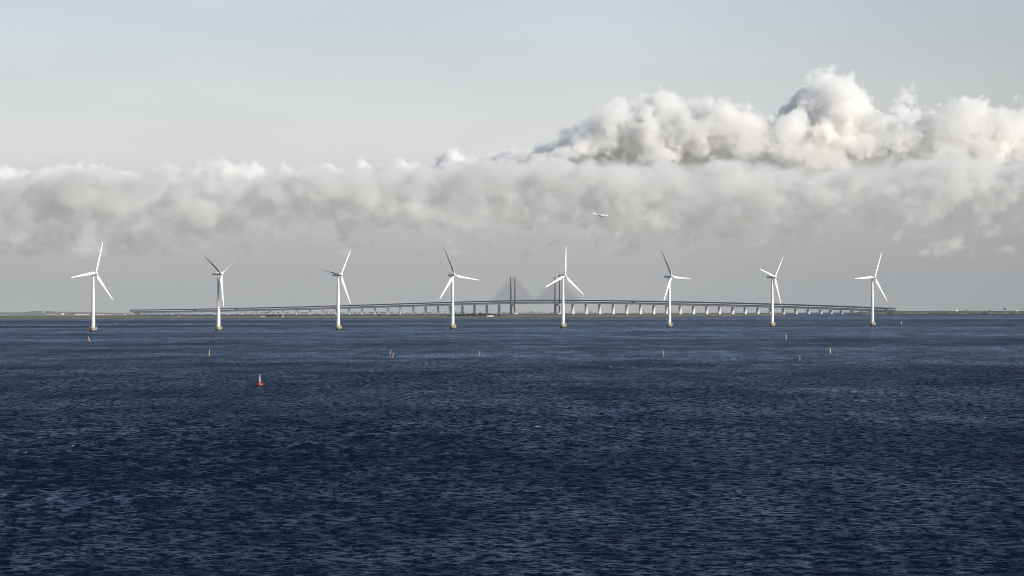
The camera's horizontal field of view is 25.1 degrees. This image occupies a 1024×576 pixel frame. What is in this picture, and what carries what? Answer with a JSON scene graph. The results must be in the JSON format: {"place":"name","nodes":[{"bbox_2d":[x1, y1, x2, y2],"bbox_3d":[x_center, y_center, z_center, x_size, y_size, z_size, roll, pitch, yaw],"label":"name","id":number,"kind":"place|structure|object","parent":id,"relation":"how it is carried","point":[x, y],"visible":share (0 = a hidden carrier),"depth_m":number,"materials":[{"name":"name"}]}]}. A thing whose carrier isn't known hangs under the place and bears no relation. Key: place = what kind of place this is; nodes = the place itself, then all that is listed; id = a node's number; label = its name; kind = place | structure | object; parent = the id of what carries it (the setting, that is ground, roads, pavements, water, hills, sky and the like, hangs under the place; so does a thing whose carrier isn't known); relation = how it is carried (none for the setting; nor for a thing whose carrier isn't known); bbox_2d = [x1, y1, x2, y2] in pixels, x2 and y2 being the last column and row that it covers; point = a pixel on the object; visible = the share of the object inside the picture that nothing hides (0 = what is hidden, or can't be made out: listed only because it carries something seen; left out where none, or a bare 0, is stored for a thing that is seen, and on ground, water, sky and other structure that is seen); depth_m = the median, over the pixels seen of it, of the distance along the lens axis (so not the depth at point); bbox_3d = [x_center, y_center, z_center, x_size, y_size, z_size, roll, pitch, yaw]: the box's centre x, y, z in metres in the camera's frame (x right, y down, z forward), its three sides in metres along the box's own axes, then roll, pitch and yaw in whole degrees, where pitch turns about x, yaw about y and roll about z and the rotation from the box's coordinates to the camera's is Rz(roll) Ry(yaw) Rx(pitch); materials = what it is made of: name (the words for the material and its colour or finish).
{"place":"outdoors","nodes":[
{"label":"outdoors","id":0,"kind":"place"},
{"bbox_2d":[0,314,784,318],"bbox_3d":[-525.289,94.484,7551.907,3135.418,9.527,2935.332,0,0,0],"label":"island","id":1,"kind":"structure","parent":0,"point":[89,317],"depth_m":6484.94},
{"bbox_2d":[0,311,798,315],"bbox_3d":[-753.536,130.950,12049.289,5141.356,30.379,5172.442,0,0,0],"label":"coast","id":2,"kind":"structure","parent":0,"point":[35,313],"depth_m":11124.76},
{"bbox_2d":[150,311,610,313],"bbox_3d":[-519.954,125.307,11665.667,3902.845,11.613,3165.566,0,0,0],"label":"woods","id":3,"kind":"object","parent":2,"relation":"on","point":[398,312],"visible":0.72,"depth_m":12826.39,"materials":[{"name":"green plant"}]},
{"bbox_2d":[0,312,1023,575],"bbox_3d":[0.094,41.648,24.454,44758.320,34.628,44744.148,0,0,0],"label":"sea","id":4,"kind":"structure","parent":0,"point":[886,444],"depth_m":412.36,"materials":[{"name":"liquid"}]},
{"bbox_2d":[71,243,112,330],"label":"wind turbine","id":5,"kind":"object","parent":4,"relation":"in","point":[92,327],"visible":0.92,"depth_m":2533.86,"materials":[{"name":"white metal"}]},
{"bbox_2d":[204,256,227,329],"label":"wind turbine","id":6,"kind":"object","parent":4,"relation":"in","point":[219,280],"visible":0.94,"depth_m":2597.97,"materials":[{"name":"paint"}]},
{"bbox_2d":[323,250,350,328],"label":"wind turbine","id":7,"kind":"object","parent":4,"relation":"in","point":[337,326],"visible":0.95,"depth_m":2689.89,"materials":[{"name":"paint"}]},
{"bbox_2d":[439,246,476,328],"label":"wind turbine","id":8,"kind":"object","parent":4,"relation":"in","point":[451,281],"visible":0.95,"depth_m":2753.86,"materials":[{"name":"paint"}]},
{"bbox_2d":[128,276,895,314],"bbox_3d":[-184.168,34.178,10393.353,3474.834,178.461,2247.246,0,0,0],"label":"cable stayed bridge","id":9,"kind":"structure","parent":4,"relation":"in","point":[632,302],"depth_m":10600.52,"materials":[{"name":"paint"}]},
{"bbox_2d":[546,257,583,327],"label":"wind turbine","id":10,"kind":"object","parent":4,"relation":"in","point":[563,324],"visible":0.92,"depth_m":2839.41,"materials":[{"name":"paint"}]},
{"bbox_2d":[661,250,690,326],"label":"wind turbine","id":11,"kind":"object","parent":4,"relation":"in","point":[669,277],"visible":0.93,"depth_m":2920.31,"materials":[{"name":"paint"}]},
{"bbox_2d":[760,258,782,325],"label":"wind turbine","id":12,"kind":"object","parent":4,"relation":"in","point":[772,323],"visible":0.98,"depth_m":2977.51,"materials":[{"name":"paint"}]},
{"bbox_2d":[855,253,886,325],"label":"wind turbine","id":13,"kind":"object","parent":4,"relation":"in","point":[872,323],"visible":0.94,"depth_m":3046.71,"materials":[{"name":"paint"}]},
{"bbox_2d":[0,0,1023,313],"label":"sky","id":14,"kind":"structure","parent":0,"point":[270,142],"materials":[{"name":"white"}]},
{"bbox_2d":[850,311,1023,313],"bbox_3d":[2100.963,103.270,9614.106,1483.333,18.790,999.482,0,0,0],"label":"embankment","id":15,"kind":"structure","parent":0,"point":[943,312],"depth_m":9197.87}
]}

